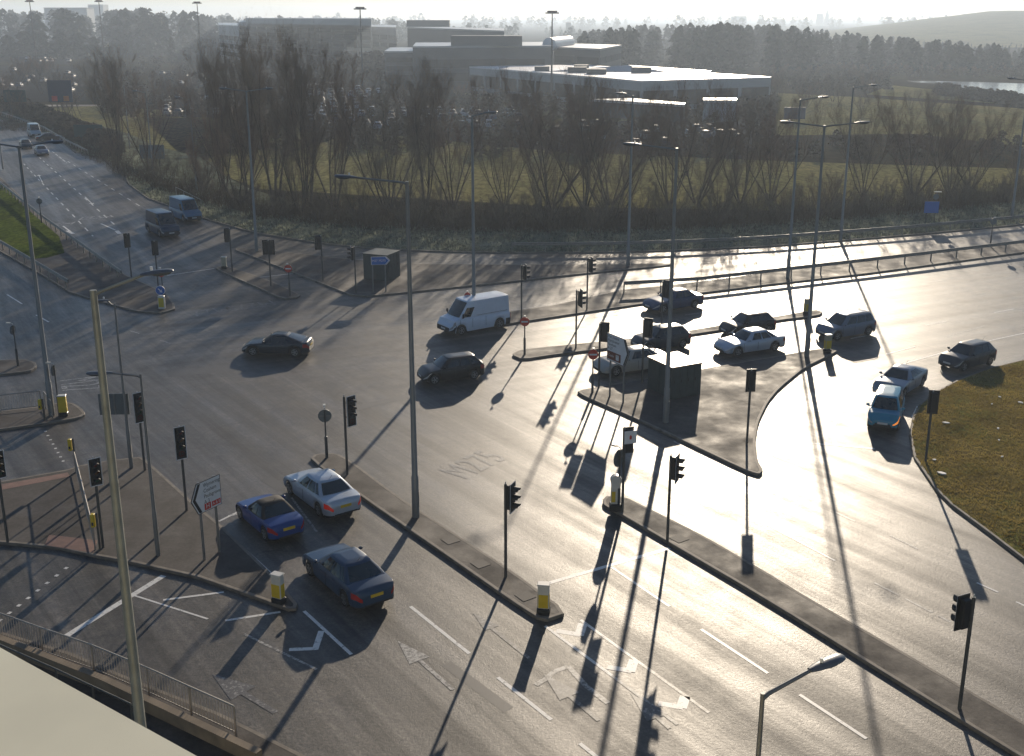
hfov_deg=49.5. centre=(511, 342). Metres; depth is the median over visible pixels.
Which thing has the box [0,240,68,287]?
crash barrier
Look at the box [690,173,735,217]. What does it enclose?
bare tree
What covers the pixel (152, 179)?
bare tree
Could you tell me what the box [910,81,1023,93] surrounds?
lake
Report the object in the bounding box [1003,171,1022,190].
bare tree
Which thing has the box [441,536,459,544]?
manhole cover
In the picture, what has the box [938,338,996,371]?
car
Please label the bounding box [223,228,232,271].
traffic light
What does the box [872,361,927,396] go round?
car
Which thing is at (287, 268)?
road sign
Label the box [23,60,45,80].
bare tree
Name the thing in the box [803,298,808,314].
bollard
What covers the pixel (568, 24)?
building
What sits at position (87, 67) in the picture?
bare tree
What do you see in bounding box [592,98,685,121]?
office building
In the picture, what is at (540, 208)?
bare tree
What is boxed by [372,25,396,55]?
office building
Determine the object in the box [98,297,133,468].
street lamp
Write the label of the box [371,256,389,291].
direction sign
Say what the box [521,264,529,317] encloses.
traffic light
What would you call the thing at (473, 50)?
office building
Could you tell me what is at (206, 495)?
direction sign
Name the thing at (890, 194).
bare tree
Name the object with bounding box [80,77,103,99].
bare tree
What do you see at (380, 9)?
sky
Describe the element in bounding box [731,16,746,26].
building
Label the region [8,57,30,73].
bare tree
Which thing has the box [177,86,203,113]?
bare tree
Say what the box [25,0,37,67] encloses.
lighting mast
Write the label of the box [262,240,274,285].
traffic light
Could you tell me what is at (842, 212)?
street lamp
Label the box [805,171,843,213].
bare tree
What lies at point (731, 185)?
bare tree
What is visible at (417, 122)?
bare tree
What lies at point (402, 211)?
bare tree
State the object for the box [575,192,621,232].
bare tree
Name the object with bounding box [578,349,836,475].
traffic island
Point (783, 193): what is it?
bare tree
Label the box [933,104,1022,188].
bare tree
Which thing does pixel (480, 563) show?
manhole cover
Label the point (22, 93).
sign board
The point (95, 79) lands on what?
bare tree
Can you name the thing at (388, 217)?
undergrowth
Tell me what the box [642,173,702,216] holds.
bare tree
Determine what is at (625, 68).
skylight
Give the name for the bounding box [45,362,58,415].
road sign
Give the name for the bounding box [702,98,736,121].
office building
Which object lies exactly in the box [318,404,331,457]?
road sign
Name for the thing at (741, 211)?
bare tree
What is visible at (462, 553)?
traffic island
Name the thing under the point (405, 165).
bare tree
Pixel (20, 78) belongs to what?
bare tree
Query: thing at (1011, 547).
grass bank
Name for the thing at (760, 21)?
wood
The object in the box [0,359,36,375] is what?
traffic island
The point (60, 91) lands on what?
sign board
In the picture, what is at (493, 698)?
road patch
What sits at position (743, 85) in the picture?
office building
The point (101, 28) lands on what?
lighting mast
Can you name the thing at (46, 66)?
bare tree
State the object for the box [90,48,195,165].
bare tree
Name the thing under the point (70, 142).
crash barrier
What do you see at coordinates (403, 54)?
office building
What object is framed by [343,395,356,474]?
traffic light
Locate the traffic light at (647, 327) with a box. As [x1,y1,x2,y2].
[641,318,652,382]
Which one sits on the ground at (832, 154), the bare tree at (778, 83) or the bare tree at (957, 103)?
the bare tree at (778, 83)
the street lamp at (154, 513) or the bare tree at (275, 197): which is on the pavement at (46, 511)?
the street lamp at (154, 513)
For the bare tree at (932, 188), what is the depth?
129.85 m
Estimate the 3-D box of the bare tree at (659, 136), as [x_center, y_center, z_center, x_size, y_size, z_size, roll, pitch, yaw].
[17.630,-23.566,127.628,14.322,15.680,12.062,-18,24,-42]
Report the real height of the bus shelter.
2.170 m
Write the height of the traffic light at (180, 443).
4.000 m
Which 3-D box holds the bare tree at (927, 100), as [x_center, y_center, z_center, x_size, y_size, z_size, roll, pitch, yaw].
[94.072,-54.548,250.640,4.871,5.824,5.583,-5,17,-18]
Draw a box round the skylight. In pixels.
[543,65,706,71]
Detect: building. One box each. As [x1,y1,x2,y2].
[0,648,195,755]
[44,8,95,38]
[88,5,108,33]
[218,22,240,60]
[239,20,371,56]
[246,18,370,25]
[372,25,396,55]
[384,47,413,83]
[406,20,503,46]
[413,35,550,87]
[469,65,771,108]
[554,43,621,65]
[566,22,570,33]
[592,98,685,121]
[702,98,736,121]
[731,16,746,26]
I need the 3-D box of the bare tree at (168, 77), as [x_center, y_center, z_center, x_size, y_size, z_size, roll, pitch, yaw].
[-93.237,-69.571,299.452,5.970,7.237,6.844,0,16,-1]
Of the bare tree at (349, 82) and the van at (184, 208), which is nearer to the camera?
the van at (184, 208)
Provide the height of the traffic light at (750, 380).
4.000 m
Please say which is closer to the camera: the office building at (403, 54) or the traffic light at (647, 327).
the traffic light at (647, 327)
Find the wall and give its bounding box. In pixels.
[0,634,261,755]
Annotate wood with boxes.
[0,7,589,54]
[0,12,946,29]
[577,21,1023,72]
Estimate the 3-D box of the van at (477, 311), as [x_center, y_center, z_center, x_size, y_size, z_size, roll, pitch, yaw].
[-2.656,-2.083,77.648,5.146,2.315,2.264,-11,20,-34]
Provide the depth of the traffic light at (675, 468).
44.89 m
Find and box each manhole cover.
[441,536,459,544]
[471,559,490,568]
[515,591,535,601]
[669,534,688,542]
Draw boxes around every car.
[19,138,31,148]
[34,145,48,155]
[35,133,64,141]
[162,108,171,114]
[173,108,181,114]
[235,494,303,540]
[242,330,313,356]
[283,468,360,517]
[302,543,393,609]
[417,351,484,384]
[448,109,456,115]
[460,108,468,115]
[484,119,493,127]
[594,343,665,375]
[630,320,690,347]
[642,285,703,312]
[699,130,711,137]
[714,326,785,356]
[719,310,775,335]
[815,308,875,340]
[866,380,904,430]
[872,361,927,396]
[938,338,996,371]
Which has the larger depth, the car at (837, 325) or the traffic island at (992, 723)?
the car at (837, 325)
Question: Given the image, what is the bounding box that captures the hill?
[819,11,1023,47]
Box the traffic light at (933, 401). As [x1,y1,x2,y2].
[924,390,939,461]
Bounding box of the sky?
[0,0,1023,19]
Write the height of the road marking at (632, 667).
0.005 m
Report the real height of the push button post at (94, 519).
1.600 m
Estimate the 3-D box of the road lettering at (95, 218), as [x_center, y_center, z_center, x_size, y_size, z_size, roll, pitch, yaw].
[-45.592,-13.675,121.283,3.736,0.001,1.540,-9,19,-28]
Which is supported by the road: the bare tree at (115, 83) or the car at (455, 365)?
the car at (455, 365)
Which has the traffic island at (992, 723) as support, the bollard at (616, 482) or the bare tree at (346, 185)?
the bollard at (616, 482)
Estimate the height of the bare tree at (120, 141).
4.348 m
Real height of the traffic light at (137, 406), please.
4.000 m
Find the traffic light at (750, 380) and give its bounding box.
[745,369,756,443]
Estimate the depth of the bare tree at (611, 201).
116.16 m
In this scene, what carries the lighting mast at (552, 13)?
on the field
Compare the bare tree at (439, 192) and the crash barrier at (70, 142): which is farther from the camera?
the crash barrier at (70, 142)
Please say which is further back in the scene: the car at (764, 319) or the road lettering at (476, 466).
the car at (764, 319)
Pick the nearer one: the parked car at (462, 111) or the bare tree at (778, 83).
the parked car at (462, 111)
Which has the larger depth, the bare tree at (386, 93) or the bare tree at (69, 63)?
the bare tree at (69, 63)
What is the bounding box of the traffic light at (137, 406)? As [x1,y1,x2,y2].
[132,392,145,470]
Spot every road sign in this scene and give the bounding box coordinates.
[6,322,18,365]
[36,196,41,222]
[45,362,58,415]
[284,263,291,295]
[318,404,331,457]
[520,315,528,354]
[588,347,597,392]
[611,444,622,504]
[924,191,940,223]
[990,217,996,243]
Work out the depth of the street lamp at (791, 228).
90.64 m
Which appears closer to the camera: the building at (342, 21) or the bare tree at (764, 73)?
the bare tree at (764, 73)
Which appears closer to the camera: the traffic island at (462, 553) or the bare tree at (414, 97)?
the traffic island at (462, 553)
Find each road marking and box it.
[0,151,1023,755]
[131,260,1010,724]
[212,613,670,728]
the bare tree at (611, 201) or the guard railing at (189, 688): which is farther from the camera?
the bare tree at (611, 201)
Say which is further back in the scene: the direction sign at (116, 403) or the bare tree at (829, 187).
the bare tree at (829, 187)
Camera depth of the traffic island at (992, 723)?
39.06 m
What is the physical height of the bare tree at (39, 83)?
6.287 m
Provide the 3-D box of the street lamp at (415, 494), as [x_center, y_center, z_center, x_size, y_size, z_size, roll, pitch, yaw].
[-5.556,0.407,46.298,3.081,14.932,0.325,1,16,2]
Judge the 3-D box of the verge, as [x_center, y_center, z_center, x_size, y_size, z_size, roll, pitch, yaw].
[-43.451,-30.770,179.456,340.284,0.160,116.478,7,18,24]
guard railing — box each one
[0,390,40,412]
[0,613,236,736]
[43,391,52,417]
[73,452,95,549]
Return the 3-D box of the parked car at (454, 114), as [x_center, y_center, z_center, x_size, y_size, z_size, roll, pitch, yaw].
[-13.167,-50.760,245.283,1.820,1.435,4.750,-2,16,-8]
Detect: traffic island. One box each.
[0,177,174,313]
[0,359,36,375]
[0,402,84,430]
[216,266,299,299]
[235,248,669,296]
[311,453,563,621]
[513,310,821,359]
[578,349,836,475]
[603,496,1023,755]
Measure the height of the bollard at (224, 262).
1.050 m
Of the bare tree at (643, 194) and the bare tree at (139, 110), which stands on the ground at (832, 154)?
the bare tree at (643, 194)
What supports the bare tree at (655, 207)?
on the ground at (832, 154)
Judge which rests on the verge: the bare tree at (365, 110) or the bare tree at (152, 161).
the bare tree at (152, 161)
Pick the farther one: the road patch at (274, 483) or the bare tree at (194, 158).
the bare tree at (194, 158)
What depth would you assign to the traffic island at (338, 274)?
94.60 m
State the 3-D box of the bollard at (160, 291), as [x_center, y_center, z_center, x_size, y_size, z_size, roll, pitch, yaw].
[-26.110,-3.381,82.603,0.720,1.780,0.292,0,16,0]
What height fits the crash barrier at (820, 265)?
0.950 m
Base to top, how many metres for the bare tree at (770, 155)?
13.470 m
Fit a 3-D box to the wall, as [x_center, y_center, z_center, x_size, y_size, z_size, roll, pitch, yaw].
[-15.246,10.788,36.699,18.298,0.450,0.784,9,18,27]
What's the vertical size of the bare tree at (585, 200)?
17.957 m
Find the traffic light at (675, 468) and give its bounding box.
[666,452,685,543]
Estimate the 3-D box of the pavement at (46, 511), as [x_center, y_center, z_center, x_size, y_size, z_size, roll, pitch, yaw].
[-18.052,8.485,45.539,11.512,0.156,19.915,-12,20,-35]
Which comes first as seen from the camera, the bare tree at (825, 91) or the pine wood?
the bare tree at (825, 91)
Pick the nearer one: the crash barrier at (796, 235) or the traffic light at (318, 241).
the traffic light at (318, 241)
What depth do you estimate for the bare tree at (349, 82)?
311.72 m
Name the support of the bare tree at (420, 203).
on the verge
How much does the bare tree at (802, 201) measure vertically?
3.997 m
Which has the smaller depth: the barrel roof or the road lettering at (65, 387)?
the road lettering at (65, 387)
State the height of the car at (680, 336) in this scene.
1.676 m
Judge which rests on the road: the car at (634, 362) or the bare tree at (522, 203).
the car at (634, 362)
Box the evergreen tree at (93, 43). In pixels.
[84,36,105,56]
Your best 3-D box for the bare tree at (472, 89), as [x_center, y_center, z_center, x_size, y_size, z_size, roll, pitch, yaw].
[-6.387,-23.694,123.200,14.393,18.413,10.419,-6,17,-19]
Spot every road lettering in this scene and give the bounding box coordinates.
[60,376,99,390]
[79,215,112,219]
[439,450,504,478]
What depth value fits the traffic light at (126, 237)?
91.75 m
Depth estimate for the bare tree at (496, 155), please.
126.12 m
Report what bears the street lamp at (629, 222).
on the traffic island at (338, 274)
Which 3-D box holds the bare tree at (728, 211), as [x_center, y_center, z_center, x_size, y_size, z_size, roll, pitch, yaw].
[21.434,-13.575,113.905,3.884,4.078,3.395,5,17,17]
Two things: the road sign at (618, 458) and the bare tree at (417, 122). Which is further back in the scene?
the bare tree at (417, 122)
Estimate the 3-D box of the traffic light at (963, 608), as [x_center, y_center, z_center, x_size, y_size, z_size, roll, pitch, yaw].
[13.799,9.580,34.438,0.633,4.000,0.468,13,21,37]
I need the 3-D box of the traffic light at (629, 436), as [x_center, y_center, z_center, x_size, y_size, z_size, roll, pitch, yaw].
[5.002,5.508,48.330,0.560,4.000,0.595,-5,17,-16]
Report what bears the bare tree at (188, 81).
on the car park
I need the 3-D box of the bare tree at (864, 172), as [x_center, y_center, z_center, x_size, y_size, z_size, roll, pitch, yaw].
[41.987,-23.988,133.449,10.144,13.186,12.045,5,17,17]
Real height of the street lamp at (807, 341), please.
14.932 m
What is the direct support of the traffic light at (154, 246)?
on the traffic island at (82, 272)
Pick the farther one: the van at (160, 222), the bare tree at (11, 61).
the bare tree at (11, 61)
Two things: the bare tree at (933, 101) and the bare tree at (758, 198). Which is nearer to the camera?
the bare tree at (758, 198)
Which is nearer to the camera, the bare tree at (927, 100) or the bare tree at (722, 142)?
the bare tree at (722, 142)
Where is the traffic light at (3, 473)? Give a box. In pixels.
[0,449,8,541]
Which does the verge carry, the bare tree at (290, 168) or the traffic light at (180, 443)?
the bare tree at (290, 168)
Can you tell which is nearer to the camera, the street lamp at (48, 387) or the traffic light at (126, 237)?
the street lamp at (48, 387)
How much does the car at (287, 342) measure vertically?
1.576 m
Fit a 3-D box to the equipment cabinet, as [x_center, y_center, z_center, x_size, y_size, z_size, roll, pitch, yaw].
[9.419,1.881,64.401,2.177,1.920,2.472,-8,18,-27]
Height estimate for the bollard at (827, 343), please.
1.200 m
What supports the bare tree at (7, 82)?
on the car park
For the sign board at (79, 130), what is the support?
on the verge
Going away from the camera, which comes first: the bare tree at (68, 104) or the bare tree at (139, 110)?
the bare tree at (139, 110)
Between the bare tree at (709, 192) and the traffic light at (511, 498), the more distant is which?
the bare tree at (709, 192)
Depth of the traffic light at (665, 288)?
74.52 m
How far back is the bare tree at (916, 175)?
126.87 m
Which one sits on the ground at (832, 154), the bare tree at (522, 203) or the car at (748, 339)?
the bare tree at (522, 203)
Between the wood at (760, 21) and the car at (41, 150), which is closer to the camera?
the car at (41, 150)
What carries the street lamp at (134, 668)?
on the pavement at (197, 746)
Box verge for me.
[0,110,1023,253]
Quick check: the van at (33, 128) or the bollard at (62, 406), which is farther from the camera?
the van at (33, 128)
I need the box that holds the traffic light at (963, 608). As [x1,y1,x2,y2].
[951,593,975,708]
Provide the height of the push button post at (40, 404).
1.250 m
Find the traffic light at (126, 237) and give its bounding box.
[123,233,131,277]
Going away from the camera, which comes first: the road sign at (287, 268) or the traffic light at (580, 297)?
the traffic light at (580, 297)
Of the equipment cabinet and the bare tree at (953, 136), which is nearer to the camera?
the equipment cabinet
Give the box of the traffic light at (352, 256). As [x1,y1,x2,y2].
[347,245,356,292]
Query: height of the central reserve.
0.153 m
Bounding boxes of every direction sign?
[98,393,129,414]
[191,474,221,559]
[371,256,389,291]
[607,332,628,402]
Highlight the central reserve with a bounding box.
[483,243,1023,328]
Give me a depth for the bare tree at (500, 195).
116.83 m
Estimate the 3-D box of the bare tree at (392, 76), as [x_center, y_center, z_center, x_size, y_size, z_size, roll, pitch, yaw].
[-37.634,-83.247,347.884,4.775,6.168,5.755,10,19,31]
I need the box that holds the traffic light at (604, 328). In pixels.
[598,322,609,387]
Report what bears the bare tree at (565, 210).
on the ground at (832, 154)
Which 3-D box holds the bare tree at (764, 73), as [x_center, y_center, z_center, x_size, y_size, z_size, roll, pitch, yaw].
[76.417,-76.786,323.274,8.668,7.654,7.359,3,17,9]
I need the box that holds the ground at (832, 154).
[0,20,1023,226]
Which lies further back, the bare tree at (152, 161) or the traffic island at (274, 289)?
the bare tree at (152, 161)
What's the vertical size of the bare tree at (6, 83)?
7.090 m
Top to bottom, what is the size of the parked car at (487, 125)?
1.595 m
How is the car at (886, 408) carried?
on the road
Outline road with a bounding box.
[0,120,1023,755]
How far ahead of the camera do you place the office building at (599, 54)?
357.03 m
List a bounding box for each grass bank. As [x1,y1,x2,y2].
[0,185,64,258]
[909,359,1023,561]
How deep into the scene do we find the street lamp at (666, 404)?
57.59 m
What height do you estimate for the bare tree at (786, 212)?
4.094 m
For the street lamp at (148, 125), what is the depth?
147.63 m
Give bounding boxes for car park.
[0,55,754,150]
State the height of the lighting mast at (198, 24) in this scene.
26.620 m
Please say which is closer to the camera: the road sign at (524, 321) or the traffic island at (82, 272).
the road sign at (524, 321)
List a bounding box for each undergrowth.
[0,93,126,151]
[0,117,1023,233]
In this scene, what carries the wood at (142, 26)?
on the ground at (832, 154)
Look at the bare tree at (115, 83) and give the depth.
166.16 m
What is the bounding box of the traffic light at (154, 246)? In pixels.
[151,240,158,285]
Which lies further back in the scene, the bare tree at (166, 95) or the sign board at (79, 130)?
the bare tree at (166, 95)
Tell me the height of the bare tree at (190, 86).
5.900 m
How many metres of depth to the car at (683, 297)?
82.76 m
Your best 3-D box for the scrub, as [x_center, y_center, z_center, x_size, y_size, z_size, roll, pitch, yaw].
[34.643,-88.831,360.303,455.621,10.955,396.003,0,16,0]
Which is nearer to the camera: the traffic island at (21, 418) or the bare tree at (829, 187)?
the traffic island at (21, 418)
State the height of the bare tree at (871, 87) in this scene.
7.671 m
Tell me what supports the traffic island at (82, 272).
on the road
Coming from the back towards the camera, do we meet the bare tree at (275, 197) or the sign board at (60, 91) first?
the sign board at (60, 91)
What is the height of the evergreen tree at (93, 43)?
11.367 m
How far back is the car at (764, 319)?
76.15 m
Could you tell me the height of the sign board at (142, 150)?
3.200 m
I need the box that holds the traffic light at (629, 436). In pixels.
[621,426,636,511]
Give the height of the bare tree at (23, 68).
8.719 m
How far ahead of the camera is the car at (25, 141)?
184.66 m
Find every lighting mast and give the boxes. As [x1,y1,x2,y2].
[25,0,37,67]
[94,0,105,66]
[192,2,201,66]
[354,7,365,85]
[545,11,558,97]
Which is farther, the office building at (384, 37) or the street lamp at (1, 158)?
the office building at (384, 37)
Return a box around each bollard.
[56,394,68,416]
[155,286,165,308]
[221,256,227,268]
[269,571,285,604]
[537,581,550,614]
[609,474,621,511]
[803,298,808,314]
[823,333,831,352]
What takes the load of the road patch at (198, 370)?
on the road
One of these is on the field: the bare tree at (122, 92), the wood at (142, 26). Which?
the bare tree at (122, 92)
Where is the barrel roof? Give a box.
[542,36,574,50]
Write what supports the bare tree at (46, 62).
on the car park
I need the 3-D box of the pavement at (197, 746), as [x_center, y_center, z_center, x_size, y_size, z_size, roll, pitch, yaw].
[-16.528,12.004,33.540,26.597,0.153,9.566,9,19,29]
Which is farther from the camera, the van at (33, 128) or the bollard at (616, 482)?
the van at (33, 128)
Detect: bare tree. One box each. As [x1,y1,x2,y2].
[0,70,14,86]
[0,75,13,89]
[0,76,12,91]
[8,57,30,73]
[8,60,43,83]
[8,64,29,89]
[15,56,35,76]
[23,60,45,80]
[25,55,54,77]
[29,72,49,93]
[33,56,55,77]
[34,55,53,76]
[52,71,82,85]
[59,94,76,113]
[67,58,85,76]
[75,42,138,156]
[77,57,98,80]
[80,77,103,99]
[86,73,103,85]
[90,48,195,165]
[92,132,144,172]
[97,135,128,159]
[111,84,127,100]
[132,158,170,185]
[137,148,164,174]
[142,150,181,179]
[157,73,176,88]
[161,88,175,106]
[170,79,283,202]
[176,79,196,90]
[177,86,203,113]
[177,169,220,197]
[179,22,251,190]
[179,76,196,88]
[181,162,216,190]
[182,69,200,89]
[182,132,233,194]
[199,13,274,200]
[219,11,325,206]
[228,178,261,206]
[250,29,370,211]
[250,99,334,213]
[256,7,342,206]
[265,183,298,220]
[267,181,299,210]
[306,182,339,214]
[314,52,459,210]
[328,155,381,215]
[342,74,358,91]
[347,90,375,109]
[353,121,431,222]
[358,192,389,213]
[379,176,432,229]
[381,84,399,103]
[384,52,505,209]
[386,69,398,84]
[394,47,456,208]
[404,89,424,106]
[409,188,436,219]
[416,169,467,215]
[452,193,475,216]
[468,109,548,206]
[478,192,506,221]
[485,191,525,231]
[488,58,629,206]
[510,57,628,207]
[513,129,585,224]
[513,184,565,221]
[522,187,567,232]
[548,194,584,217]
[555,68,674,203]
[567,124,662,223]
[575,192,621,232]
[589,190,623,219]
[613,70,719,204]
[625,185,658,223]
[636,68,751,203]
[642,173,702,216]
[643,179,670,218]
[685,143,744,218]
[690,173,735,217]
[701,78,803,202]
[703,193,737,226]
[712,91,848,199]
[728,197,754,225]
[736,178,779,216]
[761,69,788,91]
[763,190,799,224]
[768,73,786,95]
[768,184,803,210]
[780,182,828,213]
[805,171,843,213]
[811,88,826,106]
[812,169,862,207]
[824,93,903,194]
[848,183,871,206]
[853,94,871,113]
[858,70,887,97]
[862,184,890,216]
[865,82,980,194]
[871,173,899,204]
[896,166,926,205]
[900,177,936,213]
[903,89,922,109]
[912,87,952,114]
[914,88,1011,190]
[915,90,942,112]
[917,176,941,200]
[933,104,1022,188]
[939,164,985,209]
[948,172,974,199]
[949,93,971,116]
[955,170,984,192]
[990,172,1022,202]
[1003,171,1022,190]
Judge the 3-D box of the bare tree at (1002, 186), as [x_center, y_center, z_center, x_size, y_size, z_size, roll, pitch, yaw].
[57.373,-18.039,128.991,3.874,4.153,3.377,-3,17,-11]
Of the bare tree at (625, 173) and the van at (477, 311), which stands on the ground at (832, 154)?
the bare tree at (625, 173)
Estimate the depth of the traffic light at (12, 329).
68.89 m
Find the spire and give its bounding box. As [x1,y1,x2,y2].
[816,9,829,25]
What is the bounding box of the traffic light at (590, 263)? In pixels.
[586,257,595,309]
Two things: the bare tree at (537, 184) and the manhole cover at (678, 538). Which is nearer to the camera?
the manhole cover at (678, 538)
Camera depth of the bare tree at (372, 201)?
117.71 m
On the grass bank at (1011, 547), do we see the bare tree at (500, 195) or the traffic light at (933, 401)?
the traffic light at (933, 401)
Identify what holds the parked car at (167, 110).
on the car park
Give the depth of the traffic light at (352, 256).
86.64 m
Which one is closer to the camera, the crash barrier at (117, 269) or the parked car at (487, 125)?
the crash barrier at (117, 269)
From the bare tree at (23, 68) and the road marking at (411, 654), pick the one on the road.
the road marking at (411, 654)
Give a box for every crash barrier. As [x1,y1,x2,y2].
[0,182,121,276]
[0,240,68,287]
[1,112,87,152]
[511,215,1023,251]
[623,240,1023,292]
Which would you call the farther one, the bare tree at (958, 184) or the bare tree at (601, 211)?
the bare tree at (958, 184)
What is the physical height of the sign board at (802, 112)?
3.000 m
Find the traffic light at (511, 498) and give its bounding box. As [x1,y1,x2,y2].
[504,480,520,576]
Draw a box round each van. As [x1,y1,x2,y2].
[27,122,41,136]
[145,208,180,236]
[169,195,201,221]
[437,291,510,334]
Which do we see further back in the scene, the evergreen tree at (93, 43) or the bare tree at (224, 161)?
the evergreen tree at (93, 43)
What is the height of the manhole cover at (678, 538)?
0.012 m
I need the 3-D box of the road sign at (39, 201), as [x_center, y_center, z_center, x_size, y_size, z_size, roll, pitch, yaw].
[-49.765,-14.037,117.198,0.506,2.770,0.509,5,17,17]
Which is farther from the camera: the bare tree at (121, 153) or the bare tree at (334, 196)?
the bare tree at (121, 153)
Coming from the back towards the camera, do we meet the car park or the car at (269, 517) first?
the car park
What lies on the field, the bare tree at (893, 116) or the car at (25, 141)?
the bare tree at (893, 116)
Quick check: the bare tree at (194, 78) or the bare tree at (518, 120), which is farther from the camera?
the bare tree at (194, 78)
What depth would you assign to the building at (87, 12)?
1103.10 m
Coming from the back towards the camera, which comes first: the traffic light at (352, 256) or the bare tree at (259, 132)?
the bare tree at (259, 132)
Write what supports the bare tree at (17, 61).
on the car park
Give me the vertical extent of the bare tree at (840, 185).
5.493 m
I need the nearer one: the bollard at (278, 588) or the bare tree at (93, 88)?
the bollard at (278, 588)
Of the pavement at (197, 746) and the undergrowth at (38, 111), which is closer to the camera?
the pavement at (197, 746)
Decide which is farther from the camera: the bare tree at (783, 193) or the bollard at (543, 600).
the bare tree at (783, 193)
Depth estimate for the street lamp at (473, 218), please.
75.89 m
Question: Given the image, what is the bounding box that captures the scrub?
[96,50,1023,157]
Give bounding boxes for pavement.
[0,457,297,611]
[0,631,304,755]
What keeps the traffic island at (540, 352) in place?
on the road
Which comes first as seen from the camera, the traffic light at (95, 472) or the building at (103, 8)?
the traffic light at (95, 472)
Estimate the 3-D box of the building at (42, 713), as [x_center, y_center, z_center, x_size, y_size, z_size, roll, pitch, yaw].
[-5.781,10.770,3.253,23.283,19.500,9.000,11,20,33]
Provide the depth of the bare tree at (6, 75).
342.64 m
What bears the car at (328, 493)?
on the road
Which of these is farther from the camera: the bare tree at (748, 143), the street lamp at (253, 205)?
the bare tree at (748, 143)
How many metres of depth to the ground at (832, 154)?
367.06 m
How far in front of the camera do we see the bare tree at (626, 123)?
126.37 m
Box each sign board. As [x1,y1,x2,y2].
[3,90,26,114]
[47,80,80,116]
[73,125,102,142]
[139,145,164,165]
[784,107,805,120]
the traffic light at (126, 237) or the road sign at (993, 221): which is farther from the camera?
the road sign at (993, 221)
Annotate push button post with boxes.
[37,398,45,420]
[67,438,75,471]
[90,513,100,548]
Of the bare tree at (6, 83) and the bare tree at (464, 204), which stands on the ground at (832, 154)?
the bare tree at (464, 204)
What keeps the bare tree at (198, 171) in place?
on the verge
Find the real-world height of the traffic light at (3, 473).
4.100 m
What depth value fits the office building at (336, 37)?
631.99 m
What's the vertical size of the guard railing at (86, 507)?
1.078 m
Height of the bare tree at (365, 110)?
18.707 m
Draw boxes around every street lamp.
[0,139,64,415]
[0,145,3,168]
[86,371,160,555]
[89,266,173,727]
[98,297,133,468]
[117,77,130,148]
[132,90,153,172]
[219,87,272,251]
[334,173,419,517]
[471,110,497,294]
[615,91,633,266]
[623,141,677,422]
[756,653,845,755]
[779,119,869,356]
[786,95,829,277]
[839,83,877,239]
[1007,78,1023,215]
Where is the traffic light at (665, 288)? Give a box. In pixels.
[661,280,668,323]
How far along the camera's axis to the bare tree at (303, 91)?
122.08 m
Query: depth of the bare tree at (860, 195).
124.88 m
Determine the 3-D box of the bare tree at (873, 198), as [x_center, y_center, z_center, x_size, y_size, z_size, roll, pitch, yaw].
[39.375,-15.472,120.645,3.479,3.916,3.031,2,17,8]
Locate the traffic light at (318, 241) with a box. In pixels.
[314,235,323,279]
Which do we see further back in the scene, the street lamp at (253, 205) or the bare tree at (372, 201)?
the bare tree at (372, 201)
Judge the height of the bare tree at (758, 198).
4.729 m
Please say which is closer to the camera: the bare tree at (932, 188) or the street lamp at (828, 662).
the street lamp at (828, 662)
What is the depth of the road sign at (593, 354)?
63.76 m
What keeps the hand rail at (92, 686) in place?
on the pavement at (197, 746)
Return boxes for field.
[54,43,1023,210]
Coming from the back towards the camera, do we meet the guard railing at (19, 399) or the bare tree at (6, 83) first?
the bare tree at (6, 83)
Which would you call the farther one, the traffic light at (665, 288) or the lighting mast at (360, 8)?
the lighting mast at (360, 8)
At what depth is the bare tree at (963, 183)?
130.34 m
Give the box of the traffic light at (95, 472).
[87,457,104,547]
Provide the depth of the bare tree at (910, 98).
260.01 m
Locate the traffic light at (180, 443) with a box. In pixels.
[173,425,187,510]
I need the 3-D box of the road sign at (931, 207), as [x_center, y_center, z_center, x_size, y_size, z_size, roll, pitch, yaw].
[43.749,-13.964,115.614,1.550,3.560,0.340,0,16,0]
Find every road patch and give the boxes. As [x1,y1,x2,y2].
[166,364,237,376]
[260,476,285,490]
[339,394,409,413]
[441,661,512,711]
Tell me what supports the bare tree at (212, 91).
on the verge
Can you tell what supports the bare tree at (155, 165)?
on the verge
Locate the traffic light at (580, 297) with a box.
[575,288,585,347]
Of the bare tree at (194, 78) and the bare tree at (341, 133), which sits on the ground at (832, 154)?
the bare tree at (341, 133)
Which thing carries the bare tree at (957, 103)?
on the field
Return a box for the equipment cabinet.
[647,351,702,398]
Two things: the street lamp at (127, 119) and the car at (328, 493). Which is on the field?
the street lamp at (127, 119)
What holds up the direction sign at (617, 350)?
on the traffic island at (710, 419)
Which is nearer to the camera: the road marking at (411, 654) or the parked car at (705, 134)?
the road marking at (411, 654)
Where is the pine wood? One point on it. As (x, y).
(727, 45)
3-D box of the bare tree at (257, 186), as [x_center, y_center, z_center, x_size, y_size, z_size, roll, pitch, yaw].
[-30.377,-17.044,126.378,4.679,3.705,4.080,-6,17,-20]
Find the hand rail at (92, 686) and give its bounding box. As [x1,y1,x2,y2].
[0,644,133,720]
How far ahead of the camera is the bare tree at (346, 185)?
117.63 m
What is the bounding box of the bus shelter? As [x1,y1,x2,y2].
[362,248,399,280]
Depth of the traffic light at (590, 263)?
81.64 m

